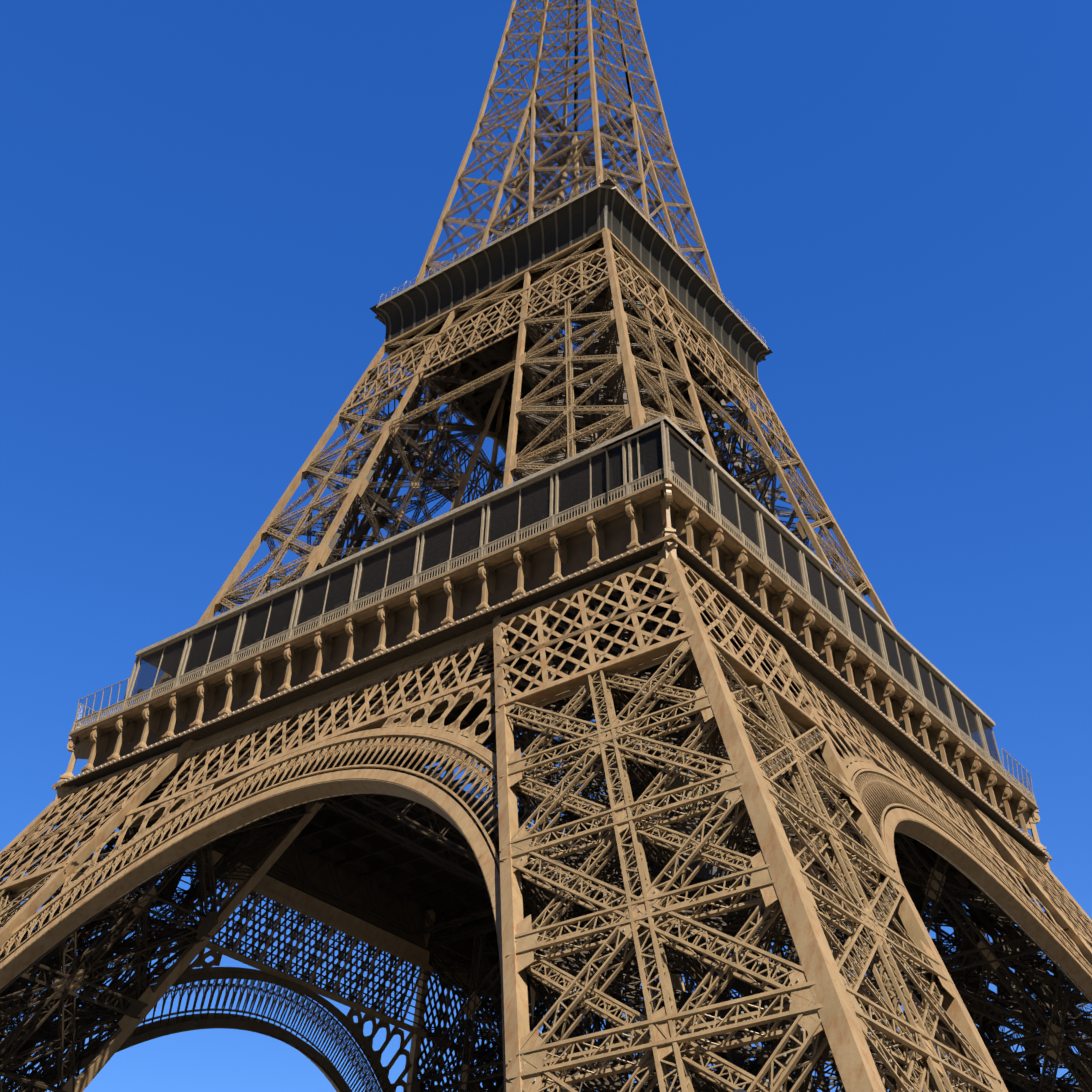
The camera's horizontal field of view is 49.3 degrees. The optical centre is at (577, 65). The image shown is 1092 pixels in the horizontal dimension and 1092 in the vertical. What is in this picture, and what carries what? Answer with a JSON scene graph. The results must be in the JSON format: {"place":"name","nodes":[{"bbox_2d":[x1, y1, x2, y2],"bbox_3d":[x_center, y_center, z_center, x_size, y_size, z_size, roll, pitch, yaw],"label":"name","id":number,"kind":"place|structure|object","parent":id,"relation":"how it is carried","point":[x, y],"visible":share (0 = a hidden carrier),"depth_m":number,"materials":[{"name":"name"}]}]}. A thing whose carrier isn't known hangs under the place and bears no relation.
{"place":"outdoors","nodes":[
{"label":"outdoors","id":0,"kind":"place"},
{"bbox_2d":[74,704,105,729],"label":"railing","id":1,"kind":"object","parent":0,"point":[87,711],"depth_m":119.27,"materials":[{"name":"brown metal"}]},
{"bbox_2d":[0,0,577,1091],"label":"eiffel tower quarter","id":2,"kind":"object","parent":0,"point":[356,868],"visible":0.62,"depth_m":125.75,"materials":[{"name":"brown metal"}]},
{"bbox_2d":[0,0,1007,1091],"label":"eiffel tower quarter","id":3,"kind":"object","parent":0,"point":[618,630],"visible":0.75,"depth_m":81.52,"materials":[{"name":"brown metal"}]},
{"bbox_2d":[74,415,709,728],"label":"eiffel tower pavilion","id":4,"kind":"structure","parent":3,"relation":"on","point":[565,484],"depth_m":104.66,"materials":[{"name":"black glass"}]},
{"bbox_2d":[0,0,1091,1091],"label":"sky","id":5,"kind":"structure","parent":0,"point":[206,206],"materials":[{"name":"blue"}]},
{"bbox_2d":[406,0,1050,1091],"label":"eiffel tower quarter","id":6,"kind":"object","parent":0,"point":[468,904],"visible":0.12,"depth_m":135.93,"materials":[{"name":"brown metal"}]},
{"bbox_2d":[733,1089,746,1091],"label":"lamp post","id":7,"kind":"object","parent":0,"point":[739,1090],"visible":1,"depth_m":20.84,"materials":[{"name":"grey metal"}]},
{"bbox_3d":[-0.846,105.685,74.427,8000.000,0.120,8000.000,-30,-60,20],"label":"ground","id":8,"kind":"structure","parent":0,"visible":0},
{"bbox_2d":[574,0,1091,1091],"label":"eiffel tower quarter","id":9,"kind":"object","parent":8,"relation":"on","point":[934,786],"visible":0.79,"depth_m":111.15,"materials":[{"name":"brown metal"}]},
{"bbox_2d":[602,415,1032,797],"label":"eiffel tower pavilion","id":10,"kind":"structure","parent":9,"relation":"on","point":[734,502],"depth_m":107.25,"materials":[{"name":"black glass"}]}
]}

